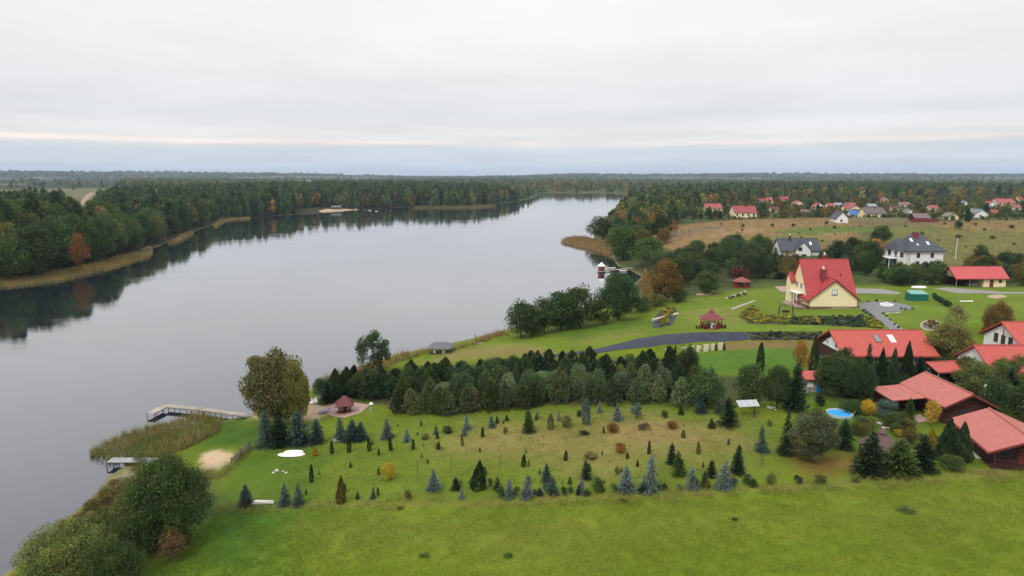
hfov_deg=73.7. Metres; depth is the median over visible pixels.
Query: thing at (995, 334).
window
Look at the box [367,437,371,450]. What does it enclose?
thuja
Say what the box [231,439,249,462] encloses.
beach net
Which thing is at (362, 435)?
dense spruce
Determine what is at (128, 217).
forest tree
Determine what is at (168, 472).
bush
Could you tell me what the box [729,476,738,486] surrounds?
edge shrub
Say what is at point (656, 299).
bush
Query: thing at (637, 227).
alder
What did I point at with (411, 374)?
pine
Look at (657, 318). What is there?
stone edging
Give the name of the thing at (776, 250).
tree
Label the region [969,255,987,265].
tree
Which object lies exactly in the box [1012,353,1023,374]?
bush
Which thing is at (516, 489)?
edge shrub
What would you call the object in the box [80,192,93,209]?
dirt road
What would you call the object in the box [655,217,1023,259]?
heath grass
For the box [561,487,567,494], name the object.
edge shrub
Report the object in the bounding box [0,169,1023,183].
horizon forest
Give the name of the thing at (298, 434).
dense spruce
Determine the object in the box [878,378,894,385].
bush
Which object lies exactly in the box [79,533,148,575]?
bush
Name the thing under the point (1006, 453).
window
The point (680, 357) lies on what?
pine
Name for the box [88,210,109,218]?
forest tree
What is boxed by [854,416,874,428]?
bush
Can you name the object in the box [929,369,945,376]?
bush
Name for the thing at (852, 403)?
bush
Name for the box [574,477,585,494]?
spruce
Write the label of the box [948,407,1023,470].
lodge
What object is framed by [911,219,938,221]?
fence
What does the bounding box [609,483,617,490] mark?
edge shrub
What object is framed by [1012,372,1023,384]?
bush
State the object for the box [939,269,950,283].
tree
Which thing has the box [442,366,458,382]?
pine
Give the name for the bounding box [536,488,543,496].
edge shrub
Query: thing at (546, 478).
dense spruce
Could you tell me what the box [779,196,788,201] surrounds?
house
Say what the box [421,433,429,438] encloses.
globe shrub
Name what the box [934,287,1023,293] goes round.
driveway
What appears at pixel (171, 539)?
shrub
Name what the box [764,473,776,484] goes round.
globe shrub
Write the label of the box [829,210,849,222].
house
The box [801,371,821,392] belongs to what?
kiosk
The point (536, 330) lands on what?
bush
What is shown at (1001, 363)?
bush
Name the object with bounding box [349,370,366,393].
pine
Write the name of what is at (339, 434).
spruce
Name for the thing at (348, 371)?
conifer
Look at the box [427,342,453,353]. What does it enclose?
boat shelter
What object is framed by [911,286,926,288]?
overturned boat
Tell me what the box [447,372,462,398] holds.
pine
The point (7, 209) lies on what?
forest tree
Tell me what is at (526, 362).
pine
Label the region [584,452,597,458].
shrub
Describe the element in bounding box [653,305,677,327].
planting bed
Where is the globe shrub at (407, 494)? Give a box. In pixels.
[403,489,411,498]
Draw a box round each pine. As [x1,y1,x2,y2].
[312,377,328,396]
[325,380,345,394]
[329,368,342,399]
[330,378,345,400]
[339,371,349,396]
[345,375,361,396]
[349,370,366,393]
[350,371,365,394]
[357,373,379,400]
[366,368,379,386]
[369,373,380,397]
[371,372,390,398]
[378,367,386,375]
[382,373,394,396]
[385,376,398,399]
[388,390,405,414]
[389,368,399,378]
[390,376,414,412]
[399,364,416,386]
[400,388,420,414]
[406,358,416,389]
[412,365,425,391]
[415,366,440,403]
[417,388,431,414]
[421,376,436,406]
[423,361,430,372]
[428,386,451,415]
[431,362,440,383]
[433,366,443,385]
[436,381,453,399]
[436,389,454,415]
[438,357,452,381]
[438,392,458,416]
[441,367,448,381]
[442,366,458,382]
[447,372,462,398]
[452,370,476,402]
[454,383,471,410]
[455,360,468,367]
[455,369,474,392]
[456,363,478,384]
[458,384,475,414]
[463,365,478,387]
[463,387,481,412]
[474,365,491,382]
[476,359,482,366]
[476,368,491,396]
[476,373,486,403]
[480,357,500,377]
[480,378,502,408]
[482,379,497,413]
[489,364,509,382]
[494,368,510,401]
[498,371,518,403]
[498,381,513,411]
[501,354,521,380]
[510,362,520,377]
[511,363,521,402]
[511,384,531,409]
[517,371,541,401]
[520,355,534,374]
[521,368,535,387]
[524,350,540,371]
[529,384,541,406]
[533,350,542,370]
[533,355,549,372]
[533,372,546,402]
[534,376,544,404]
[538,370,553,397]
[542,349,555,369]
[547,359,558,371]
[547,369,562,392]
[548,376,563,404]
[550,365,573,401]
[553,371,569,404]
[556,356,575,381]
[558,351,565,365]
[566,349,578,374]
[569,362,587,397]
[572,372,597,398]
[578,346,597,371]
[578,351,589,376]
[579,376,599,405]
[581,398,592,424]
[591,368,606,398]
[594,354,616,382]
[596,356,607,378]
[600,377,623,406]
[610,370,634,397]
[611,356,627,370]
[623,362,637,385]
[624,353,636,364]
[626,377,648,404]
[634,350,654,372]
[637,364,653,397]
[645,358,659,380]
[646,348,658,368]
[650,374,666,403]
[652,365,673,392]
[660,345,675,376]
[660,348,676,366]
[667,361,685,395]
[670,377,690,409]
[673,351,691,367]
[681,346,700,363]
[681,350,697,374]
[686,364,702,391]
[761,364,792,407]
[780,363,809,412]
[839,347,856,361]
[842,358,878,399]
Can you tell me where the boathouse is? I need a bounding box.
[597,262,605,271]
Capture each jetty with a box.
[106,457,158,467]
[147,404,248,417]
[605,267,631,270]
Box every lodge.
[872,371,999,423]
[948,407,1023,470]
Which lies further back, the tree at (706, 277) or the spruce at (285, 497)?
the tree at (706, 277)
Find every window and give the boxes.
[960,410,970,414]
[993,332,998,341]
[997,449,1011,457]
[1000,334,1005,343]
[1008,337,1012,343]
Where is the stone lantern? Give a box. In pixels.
[369,402,373,411]
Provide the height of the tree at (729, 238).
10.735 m
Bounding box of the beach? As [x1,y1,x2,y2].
[319,209,354,212]
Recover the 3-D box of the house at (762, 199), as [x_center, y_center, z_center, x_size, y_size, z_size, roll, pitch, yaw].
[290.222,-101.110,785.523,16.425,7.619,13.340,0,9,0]
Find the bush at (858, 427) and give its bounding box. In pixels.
[849,420,872,435]
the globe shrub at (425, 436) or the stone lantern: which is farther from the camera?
the stone lantern
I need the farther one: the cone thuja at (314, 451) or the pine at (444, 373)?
the pine at (444, 373)
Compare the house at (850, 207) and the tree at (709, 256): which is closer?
the tree at (709, 256)
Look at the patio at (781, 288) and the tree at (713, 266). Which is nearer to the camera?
the patio at (781, 288)
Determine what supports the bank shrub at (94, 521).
on the ground at (222, 447)
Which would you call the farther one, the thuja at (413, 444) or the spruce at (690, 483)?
the thuja at (413, 444)
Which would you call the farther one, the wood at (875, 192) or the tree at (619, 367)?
the wood at (875, 192)
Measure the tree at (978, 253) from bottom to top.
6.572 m
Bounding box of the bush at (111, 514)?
[95,491,166,550]
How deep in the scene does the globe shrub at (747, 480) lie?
74.50 m
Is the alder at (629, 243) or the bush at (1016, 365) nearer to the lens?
the bush at (1016, 365)
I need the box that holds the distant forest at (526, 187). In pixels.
[0,177,1014,199]
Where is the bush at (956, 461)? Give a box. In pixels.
[938,452,965,471]
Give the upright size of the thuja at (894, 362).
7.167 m
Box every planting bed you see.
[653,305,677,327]
[741,310,882,327]
[921,321,937,329]
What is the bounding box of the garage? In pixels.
[942,266,1009,286]
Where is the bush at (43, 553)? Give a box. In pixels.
[9,514,116,575]
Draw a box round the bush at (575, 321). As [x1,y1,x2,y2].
[556,306,585,327]
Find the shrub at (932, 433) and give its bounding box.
[927,428,936,450]
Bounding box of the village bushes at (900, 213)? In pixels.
[691,199,1023,220]
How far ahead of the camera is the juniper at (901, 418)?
91.07 m
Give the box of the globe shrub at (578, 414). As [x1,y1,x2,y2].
[576,409,581,416]
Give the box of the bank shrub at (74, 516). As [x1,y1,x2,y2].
[69,514,79,522]
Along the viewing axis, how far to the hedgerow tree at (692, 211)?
505.97 m
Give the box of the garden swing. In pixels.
[778,305,793,314]
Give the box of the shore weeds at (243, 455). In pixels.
[199,444,253,480]
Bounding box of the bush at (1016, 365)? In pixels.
[1008,358,1021,370]
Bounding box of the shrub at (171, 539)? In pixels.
[155,526,186,559]
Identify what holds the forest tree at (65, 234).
on the ground at (222, 447)
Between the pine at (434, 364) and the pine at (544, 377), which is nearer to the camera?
the pine at (544, 377)
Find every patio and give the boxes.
[320,402,368,417]
[775,286,785,291]
[781,301,805,308]
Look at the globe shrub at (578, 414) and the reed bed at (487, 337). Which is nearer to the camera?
the globe shrub at (578, 414)
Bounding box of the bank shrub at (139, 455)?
[132,450,149,464]
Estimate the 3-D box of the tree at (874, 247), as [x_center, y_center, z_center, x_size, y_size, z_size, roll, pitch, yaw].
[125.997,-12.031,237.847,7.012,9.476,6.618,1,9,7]
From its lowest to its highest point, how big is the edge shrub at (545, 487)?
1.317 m
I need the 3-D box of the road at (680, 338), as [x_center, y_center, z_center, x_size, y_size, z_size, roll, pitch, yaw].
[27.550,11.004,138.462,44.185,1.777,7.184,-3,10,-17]
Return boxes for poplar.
[639,267,652,299]
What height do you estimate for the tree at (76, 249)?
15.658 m
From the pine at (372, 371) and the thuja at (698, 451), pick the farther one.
the pine at (372, 371)
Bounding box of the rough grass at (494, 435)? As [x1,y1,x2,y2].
[261,406,785,499]
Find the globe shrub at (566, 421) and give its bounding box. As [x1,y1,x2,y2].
[560,414,573,426]
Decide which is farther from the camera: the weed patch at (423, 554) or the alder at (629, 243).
the alder at (629, 243)
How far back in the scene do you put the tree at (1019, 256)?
233.30 m
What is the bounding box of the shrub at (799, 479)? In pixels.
[793,475,802,482]
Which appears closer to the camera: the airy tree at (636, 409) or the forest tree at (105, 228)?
the airy tree at (636, 409)
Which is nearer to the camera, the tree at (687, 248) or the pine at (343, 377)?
the pine at (343, 377)
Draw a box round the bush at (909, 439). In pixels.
[902,434,913,443]
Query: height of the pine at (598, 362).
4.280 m
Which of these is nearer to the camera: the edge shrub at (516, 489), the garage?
the edge shrub at (516, 489)
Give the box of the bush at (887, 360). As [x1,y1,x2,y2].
[876,357,889,369]
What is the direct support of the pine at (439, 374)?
on the ground at (222, 447)
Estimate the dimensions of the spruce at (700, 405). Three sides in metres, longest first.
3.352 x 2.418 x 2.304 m
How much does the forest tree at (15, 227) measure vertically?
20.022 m
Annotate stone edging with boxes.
[652,313,678,320]
[731,300,755,309]
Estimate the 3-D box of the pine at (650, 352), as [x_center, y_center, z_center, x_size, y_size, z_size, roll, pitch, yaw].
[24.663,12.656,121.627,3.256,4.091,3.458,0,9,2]
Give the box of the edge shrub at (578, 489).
[576,484,581,495]
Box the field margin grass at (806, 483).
[218,466,1023,512]
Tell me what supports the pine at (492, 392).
on the ground at (222, 447)
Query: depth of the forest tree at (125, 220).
336.17 m
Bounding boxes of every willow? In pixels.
[237,346,302,424]
[276,360,310,423]
[785,407,841,462]
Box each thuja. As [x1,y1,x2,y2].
[309,464,313,482]
[311,446,318,455]
[329,441,333,453]
[335,475,346,504]
[346,435,351,452]
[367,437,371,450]
[388,436,392,450]
[411,439,414,449]
[460,433,463,445]
[469,460,486,491]
[480,427,484,437]
[521,454,525,466]
[547,413,554,429]
[563,450,567,460]
[647,440,650,454]
[696,441,700,454]
[756,342,764,370]
[807,335,819,370]
[874,347,887,383]
[887,348,899,384]
[899,340,916,376]
[935,417,960,460]
[951,421,974,463]
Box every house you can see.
[702,203,722,211]
[728,205,757,217]
[757,197,772,202]
[768,206,779,210]
[772,234,821,255]
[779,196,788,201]
[785,252,860,308]
[791,200,803,205]
[811,203,824,208]
[813,329,940,365]
[824,203,834,207]
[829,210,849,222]
[842,202,855,204]
[846,209,858,217]
[847,205,859,210]
[857,207,885,217]
[865,203,876,206]
[877,197,888,202]
[883,232,947,266]
[888,205,899,209]
[898,202,909,206]
[902,209,912,213]
[907,213,930,219]
[926,205,938,209]
[941,212,959,219]
[952,344,1023,375]
[963,208,989,217]
[977,321,1023,343]
[985,201,996,206]
[991,198,1015,205]
[1011,204,1021,209]
[1016,196,1023,200]
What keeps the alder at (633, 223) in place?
on the ground at (222, 447)
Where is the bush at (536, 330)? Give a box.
[525,310,545,336]
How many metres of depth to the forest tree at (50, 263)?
256.26 m
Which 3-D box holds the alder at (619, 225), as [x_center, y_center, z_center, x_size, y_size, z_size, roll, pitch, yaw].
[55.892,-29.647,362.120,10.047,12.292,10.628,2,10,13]
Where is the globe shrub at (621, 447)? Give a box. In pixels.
[614,442,625,452]
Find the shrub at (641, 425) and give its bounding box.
[637,422,650,428]
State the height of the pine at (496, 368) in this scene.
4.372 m
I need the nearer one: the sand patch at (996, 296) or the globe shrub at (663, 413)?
the globe shrub at (663, 413)
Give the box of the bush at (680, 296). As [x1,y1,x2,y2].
[670,287,688,301]
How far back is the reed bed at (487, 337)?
152.54 m
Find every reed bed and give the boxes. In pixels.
[0,248,152,286]
[88,408,222,460]
[168,229,193,243]
[212,214,250,226]
[312,346,431,392]
[414,203,495,208]
[450,328,507,349]
[561,235,613,254]
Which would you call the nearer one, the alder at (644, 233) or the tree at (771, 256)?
the tree at (771, 256)
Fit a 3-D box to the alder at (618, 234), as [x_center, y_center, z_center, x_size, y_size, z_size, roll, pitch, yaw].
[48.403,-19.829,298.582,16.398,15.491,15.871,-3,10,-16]
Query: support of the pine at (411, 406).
on the ground at (222, 447)
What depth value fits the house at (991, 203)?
690.30 m
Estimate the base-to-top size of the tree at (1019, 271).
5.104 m
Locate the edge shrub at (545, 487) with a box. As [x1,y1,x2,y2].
[542,481,550,492]
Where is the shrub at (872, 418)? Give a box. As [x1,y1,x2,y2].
[868,414,877,426]
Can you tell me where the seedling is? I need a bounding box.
[681,429,685,437]
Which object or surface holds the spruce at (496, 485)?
on the ground at (222, 447)
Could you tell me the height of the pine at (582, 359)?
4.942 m
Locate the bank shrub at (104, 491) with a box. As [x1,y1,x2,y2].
[96,484,113,501]
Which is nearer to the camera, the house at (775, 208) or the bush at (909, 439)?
the bush at (909, 439)
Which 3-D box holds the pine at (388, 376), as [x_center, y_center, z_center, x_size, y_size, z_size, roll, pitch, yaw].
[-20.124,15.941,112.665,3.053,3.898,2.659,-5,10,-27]
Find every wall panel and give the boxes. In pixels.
[696,345,700,351]
[703,344,708,351]
[718,343,723,349]
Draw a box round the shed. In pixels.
[905,290,928,300]
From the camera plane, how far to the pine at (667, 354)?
115.95 m
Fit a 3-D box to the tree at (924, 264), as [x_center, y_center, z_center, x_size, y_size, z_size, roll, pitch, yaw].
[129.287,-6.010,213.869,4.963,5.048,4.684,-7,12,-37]
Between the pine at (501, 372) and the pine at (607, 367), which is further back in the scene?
the pine at (607, 367)
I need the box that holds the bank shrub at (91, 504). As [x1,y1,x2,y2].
[81,498,100,513]
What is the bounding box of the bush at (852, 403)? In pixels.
[837,398,862,412]
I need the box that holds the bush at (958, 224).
[953,220,962,228]
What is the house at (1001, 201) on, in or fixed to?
on the ground at (222, 447)
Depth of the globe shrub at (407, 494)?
74.20 m
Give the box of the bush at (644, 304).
[635,297,651,310]
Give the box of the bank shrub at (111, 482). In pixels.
[107,478,119,486]
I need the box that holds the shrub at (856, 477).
[851,473,860,481]
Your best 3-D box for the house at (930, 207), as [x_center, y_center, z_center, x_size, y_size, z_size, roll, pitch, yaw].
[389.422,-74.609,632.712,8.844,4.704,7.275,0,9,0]
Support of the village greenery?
on the ground at (222, 447)
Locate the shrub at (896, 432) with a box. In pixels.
[893,429,904,435]
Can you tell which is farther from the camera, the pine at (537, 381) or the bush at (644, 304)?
the bush at (644, 304)
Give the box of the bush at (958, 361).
[955,356,977,380]
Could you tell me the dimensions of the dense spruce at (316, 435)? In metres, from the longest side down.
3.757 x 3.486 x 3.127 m
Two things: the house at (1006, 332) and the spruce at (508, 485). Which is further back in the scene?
the house at (1006, 332)
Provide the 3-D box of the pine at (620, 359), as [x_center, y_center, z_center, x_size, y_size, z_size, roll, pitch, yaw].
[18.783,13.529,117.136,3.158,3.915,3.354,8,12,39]
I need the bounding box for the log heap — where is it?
[252,500,274,503]
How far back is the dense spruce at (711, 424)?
91.97 m
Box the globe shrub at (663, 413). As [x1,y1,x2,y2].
[660,410,668,417]
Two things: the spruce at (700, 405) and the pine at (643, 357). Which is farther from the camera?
the pine at (643, 357)
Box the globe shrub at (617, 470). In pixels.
[614,465,620,474]
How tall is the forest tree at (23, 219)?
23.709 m
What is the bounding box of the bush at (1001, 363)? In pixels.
[992,356,1019,375]
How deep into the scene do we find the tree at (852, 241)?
255.63 m
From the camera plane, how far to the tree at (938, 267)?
209.13 m
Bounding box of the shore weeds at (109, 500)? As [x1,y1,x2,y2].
[50,454,166,559]
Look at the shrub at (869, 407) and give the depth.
95.72 m
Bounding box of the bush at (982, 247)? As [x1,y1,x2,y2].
[973,244,988,252]
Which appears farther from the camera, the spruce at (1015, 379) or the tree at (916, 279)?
the tree at (916, 279)
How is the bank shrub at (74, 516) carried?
on the ground at (222, 447)
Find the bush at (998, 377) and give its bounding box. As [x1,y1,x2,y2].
[995,376,1009,398]
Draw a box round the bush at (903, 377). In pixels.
[894,373,910,384]
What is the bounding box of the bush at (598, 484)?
[591,476,603,491]
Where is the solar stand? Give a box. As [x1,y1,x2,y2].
[736,399,759,417]
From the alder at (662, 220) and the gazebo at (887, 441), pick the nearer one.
the gazebo at (887, 441)
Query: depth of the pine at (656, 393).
102.24 m
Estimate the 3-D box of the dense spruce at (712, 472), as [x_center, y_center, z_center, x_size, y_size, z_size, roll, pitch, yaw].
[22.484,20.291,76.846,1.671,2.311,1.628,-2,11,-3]
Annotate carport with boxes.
[914,360,969,383]
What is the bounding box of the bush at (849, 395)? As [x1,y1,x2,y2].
[838,389,861,398]
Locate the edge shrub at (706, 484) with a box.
[702,480,710,487]
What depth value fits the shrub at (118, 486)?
77.53 m
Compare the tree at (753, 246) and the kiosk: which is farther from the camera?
the tree at (753, 246)
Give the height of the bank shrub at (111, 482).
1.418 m
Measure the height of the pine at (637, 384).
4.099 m
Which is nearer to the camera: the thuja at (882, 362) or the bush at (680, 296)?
the thuja at (882, 362)
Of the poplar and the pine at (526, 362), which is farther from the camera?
the poplar
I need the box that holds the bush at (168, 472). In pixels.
[110,452,216,549]
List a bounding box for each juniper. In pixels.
[875,398,899,417]
[879,411,916,428]
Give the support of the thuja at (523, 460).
on the ground at (222, 447)
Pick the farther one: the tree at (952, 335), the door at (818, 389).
the tree at (952, 335)
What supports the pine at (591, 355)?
on the ground at (222, 447)
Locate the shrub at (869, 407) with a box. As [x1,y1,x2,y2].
[859,399,878,413]
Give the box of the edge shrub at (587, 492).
[582,489,592,496]
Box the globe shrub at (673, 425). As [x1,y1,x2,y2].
[666,420,678,428]
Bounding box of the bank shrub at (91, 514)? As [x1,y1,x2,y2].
[83,510,97,521]
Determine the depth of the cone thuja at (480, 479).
75.43 m
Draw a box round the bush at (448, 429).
[442,425,452,433]
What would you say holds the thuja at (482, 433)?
on the ground at (222, 447)
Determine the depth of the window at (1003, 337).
121.14 m
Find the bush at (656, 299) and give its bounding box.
[647,294,666,305]
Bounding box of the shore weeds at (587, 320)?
[505,306,655,336]
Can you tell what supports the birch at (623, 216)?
on the ground at (222, 447)
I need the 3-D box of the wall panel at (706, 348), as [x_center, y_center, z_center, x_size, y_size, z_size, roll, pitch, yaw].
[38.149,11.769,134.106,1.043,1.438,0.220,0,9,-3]
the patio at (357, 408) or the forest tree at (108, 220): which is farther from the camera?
the forest tree at (108, 220)
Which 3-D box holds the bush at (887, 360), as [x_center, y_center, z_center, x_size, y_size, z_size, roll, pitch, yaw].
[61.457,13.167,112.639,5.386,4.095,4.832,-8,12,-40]
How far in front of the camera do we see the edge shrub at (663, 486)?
74.29 m
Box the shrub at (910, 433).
[899,428,918,442]
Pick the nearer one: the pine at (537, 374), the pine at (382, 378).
the pine at (537, 374)
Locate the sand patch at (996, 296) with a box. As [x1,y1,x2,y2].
[987,295,1006,298]
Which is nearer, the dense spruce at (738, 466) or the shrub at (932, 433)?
the dense spruce at (738, 466)
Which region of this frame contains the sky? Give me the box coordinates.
[0,0,1023,175]
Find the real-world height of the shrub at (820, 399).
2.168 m
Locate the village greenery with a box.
[690,192,1023,221]
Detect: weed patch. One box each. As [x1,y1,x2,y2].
[418,552,429,556]
[503,552,512,558]
[895,504,916,513]
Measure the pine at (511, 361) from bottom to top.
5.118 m
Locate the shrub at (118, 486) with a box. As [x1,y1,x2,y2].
[107,478,132,501]
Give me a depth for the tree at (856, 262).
221.05 m
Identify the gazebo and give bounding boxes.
[335,396,353,413]
[699,309,723,329]
[732,277,750,287]
[856,428,895,463]
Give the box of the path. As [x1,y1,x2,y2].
[912,414,928,422]
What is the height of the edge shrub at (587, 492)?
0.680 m
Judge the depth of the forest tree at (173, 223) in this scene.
421.08 m
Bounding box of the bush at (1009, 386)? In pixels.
[999,384,1015,399]
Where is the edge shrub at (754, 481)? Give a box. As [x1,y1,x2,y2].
[748,478,758,487]
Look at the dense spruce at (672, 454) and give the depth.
80.48 m
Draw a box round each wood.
[0,184,364,228]
[5,195,188,234]
[113,179,518,208]
[612,188,743,226]
[627,180,1023,202]
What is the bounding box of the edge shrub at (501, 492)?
[495,486,505,496]
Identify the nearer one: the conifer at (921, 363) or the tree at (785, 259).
the conifer at (921, 363)
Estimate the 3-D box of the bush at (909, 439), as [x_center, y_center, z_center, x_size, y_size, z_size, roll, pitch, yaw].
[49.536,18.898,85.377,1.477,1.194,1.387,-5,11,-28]
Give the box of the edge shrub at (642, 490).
[637,485,647,493]
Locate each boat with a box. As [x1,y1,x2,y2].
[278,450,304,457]
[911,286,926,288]
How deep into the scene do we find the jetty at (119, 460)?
88.15 m
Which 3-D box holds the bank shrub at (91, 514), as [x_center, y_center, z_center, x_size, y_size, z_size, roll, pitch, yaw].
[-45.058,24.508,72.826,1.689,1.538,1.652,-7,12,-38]
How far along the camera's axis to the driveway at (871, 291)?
188.51 m
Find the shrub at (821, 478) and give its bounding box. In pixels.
[814,474,827,482]
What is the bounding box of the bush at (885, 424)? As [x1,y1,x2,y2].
[882,420,888,426]
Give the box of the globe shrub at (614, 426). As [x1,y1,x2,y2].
[606,422,619,432]
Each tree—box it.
[0,196,4,210]
[0,221,14,274]
[0,231,35,278]
[1,203,19,230]
[5,224,58,275]
[6,220,27,230]
[10,203,20,210]
[12,207,35,226]
[13,197,32,205]
[15,235,44,274]
[20,199,31,212]
[26,192,35,202]
[27,199,44,220]
[27,201,76,261]
[33,237,56,272]
[35,212,68,267]
[44,224,66,264]
[48,219,80,266]
[49,198,57,208]
[51,190,62,205]
[53,213,77,262]
[59,202,74,215]
[59,213,92,265]
[61,198,88,216]
[66,195,74,206]
[66,213,91,261]
[66,232,91,269]
[71,201,87,221]
[82,213,118,260]
[82,225,107,262]
[83,198,114,215]
[86,204,109,216]
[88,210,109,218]
[93,205,109,215]
[99,214,118,252]
[105,202,122,214]
[110,233,125,255]
[111,213,125,244]
[112,218,130,250]
[121,215,133,247]
[121,218,136,250]
[124,218,146,250]
[125,224,141,250]
[131,211,152,242]
[137,212,150,239]
[139,206,162,239]
[139,207,151,240]
[147,212,168,242]
[159,210,168,228]
[164,214,181,235]
[613,364,625,372]
[630,403,641,416]
[645,250,665,275]
[646,257,684,301]
[663,251,675,261]
[672,247,681,255]
[673,257,694,285]
[679,245,700,255]
[683,257,698,277]
[688,366,727,407]
[689,208,697,216]
[689,239,706,253]
[689,252,704,264]
[692,269,721,293]
[694,259,709,274]
[703,250,719,265]
[703,261,721,281]
[706,242,720,250]
[715,239,738,267]
[716,236,737,252]
[723,205,729,213]
[724,258,740,276]
[725,249,744,268]
[726,231,746,248]
[730,266,750,282]
[731,238,745,250]
[731,362,768,401]
[739,240,765,261]
[739,248,760,278]
[750,233,772,254]
[754,251,769,278]
[765,246,772,259]
[766,253,777,267]
[771,248,778,269]
[771,251,788,279]
[777,251,796,274]
[779,209,789,217]
[782,204,791,212]
[788,253,802,269]
[792,339,811,367]
[813,350,855,395]
[814,208,821,217]
[816,250,834,257]
[828,239,848,257]
[841,254,854,272]
[844,236,859,246]
[847,250,854,256]
[850,250,862,259]
[851,257,860,272]
[855,241,877,251]
[858,249,877,275]
[865,240,884,264]
[869,225,892,242]
[871,238,884,252]
[875,265,888,280]
[881,267,901,281]
[890,268,913,285]
[892,260,907,268]
[901,264,914,276]
[909,271,920,283]
[910,264,922,274]
[911,266,921,280]
[919,266,943,284]
[920,261,929,268]
[922,322,981,360]
[924,398,941,425]
[928,259,946,268]
[929,263,943,269]
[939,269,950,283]
[942,304,972,325]
[950,360,1004,397]
[961,256,976,265]
[969,249,991,256]
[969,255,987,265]
[971,256,997,265]
[974,198,982,206]
[978,375,1016,414]
[980,299,1015,329]
[996,250,1015,266]
[996,263,1013,278]
[999,252,1017,264]
[1000,206,1008,213]
[1004,384,1023,419]
[1012,261,1023,275]
[1013,251,1023,265]
[1013,266,1023,280]
[1017,275,1023,284]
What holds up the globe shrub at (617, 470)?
on the ground at (222, 447)
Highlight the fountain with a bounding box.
[880,302,893,305]
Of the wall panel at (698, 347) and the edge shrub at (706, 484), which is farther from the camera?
the wall panel at (698, 347)
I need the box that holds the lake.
[0,193,641,575]
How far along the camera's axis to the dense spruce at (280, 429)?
91.34 m
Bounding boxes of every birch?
[619,211,626,222]
[649,214,657,234]
[670,220,678,231]
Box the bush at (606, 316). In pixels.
[585,300,612,323]
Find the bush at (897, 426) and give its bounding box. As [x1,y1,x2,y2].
[890,422,903,431]
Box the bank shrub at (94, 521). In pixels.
[84,515,105,528]
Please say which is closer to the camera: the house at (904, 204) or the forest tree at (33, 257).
the forest tree at (33, 257)
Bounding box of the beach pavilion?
[331,205,341,209]
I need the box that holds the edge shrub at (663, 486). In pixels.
[660,482,667,489]
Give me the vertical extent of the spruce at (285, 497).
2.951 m
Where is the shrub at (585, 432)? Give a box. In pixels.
[578,430,588,434]
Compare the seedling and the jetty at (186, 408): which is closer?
the seedling
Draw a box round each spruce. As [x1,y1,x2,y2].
[236,484,253,508]
[253,410,276,450]
[265,416,293,449]
[276,483,291,507]
[284,411,313,449]
[291,483,306,509]
[305,419,325,446]
[331,418,345,442]
[342,420,358,442]
[352,421,367,442]
[354,491,360,499]
[369,486,375,499]
[379,419,394,439]
[402,429,411,443]
[424,469,444,493]
[450,477,461,491]
[457,488,464,499]
[461,425,466,435]
[463,415,472,431]
[487,416,496,428]
[492,476,501,490]
[502,478,515,501]
[518,473,534,502]
[521,409,535,434]
[540,462,550,483]
[546,477,559,496]
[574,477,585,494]
[580,460,592,481]
[597,400,602,412]
[610,402,624,422]
[616,465,636,495]
[636,455,661,496]
[665,443,677,465]
[670,450,688,478]
[677,405,684,414]
[683,343,693,377]
[683,465,700,490]
[694,394,708,414]
[699,470,710,488]
[706,460,718,478]
[707,419,715,428]
[711,460,733,491]
[714,395,722,413]
[716,396,740,429]
[728,445,745,476]
[753,424,771,454]
[774,409,798,457]
[859,341,873,372]
[1003,368,1021,388]
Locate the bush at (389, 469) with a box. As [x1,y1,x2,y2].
[379,463,395,479]
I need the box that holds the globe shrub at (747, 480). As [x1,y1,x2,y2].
[741,473,751,484]
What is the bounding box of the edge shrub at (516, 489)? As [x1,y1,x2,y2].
[513,487,520,493]
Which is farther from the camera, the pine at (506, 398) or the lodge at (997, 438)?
the pine at (506, 398)
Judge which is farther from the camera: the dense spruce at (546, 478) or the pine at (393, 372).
the pine at (393, 372)
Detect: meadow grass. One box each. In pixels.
[146,511,311,575]
[150,476,1023,575]
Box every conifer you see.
[317,380,336,405]
[343,367,351,378]
[351,365,357,374]
[837,418,855,451]
[848,430,894,479]
[882,437,924,481]
[903,398,915,419]
[907,357,927,374]
[910,433,942,475]
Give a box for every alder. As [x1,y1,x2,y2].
[354,329,390,369]
[503,299,539,337]
[529,296,563,332]
[544,290,582,329]
[560,283,599,326]
[586,216,615,239]
[594,272,643,319]
[604,225,638,259]
[605,228,615,245]
[607,209,612,217]
[608,222,622,233]
[612,216,625,225]
[619,232,637,258]
[626,225,646,239]
[628,219,637,226]
[628,237,664,265]
[636,228,651,244]
[638,218,654,235]
[650,214,672,234]
[656,228,671,243]
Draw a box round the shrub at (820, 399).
[814,393,826,406]
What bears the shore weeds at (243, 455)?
on the ground at (222, 447)
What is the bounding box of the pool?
[826,408,855,418]
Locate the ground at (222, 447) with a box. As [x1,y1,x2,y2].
[0,171,1023,575]
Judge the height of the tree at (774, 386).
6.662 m
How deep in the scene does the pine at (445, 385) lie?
105.33 m
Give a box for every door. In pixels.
[816,380,821,391]
[1019,449,1023,463]
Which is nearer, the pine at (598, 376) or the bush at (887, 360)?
the pine at (598, 376)
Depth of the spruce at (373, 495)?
74.84 m
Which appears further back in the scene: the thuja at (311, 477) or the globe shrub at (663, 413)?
the globe shrub at (663, 413)
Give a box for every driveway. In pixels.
[855,288,899,293]
[858,301,912,328]
[934,287,1023,293]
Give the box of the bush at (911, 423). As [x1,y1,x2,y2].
[903,419,916,430]
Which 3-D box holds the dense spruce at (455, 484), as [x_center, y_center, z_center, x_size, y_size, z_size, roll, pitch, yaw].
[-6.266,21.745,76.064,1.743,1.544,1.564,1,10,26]

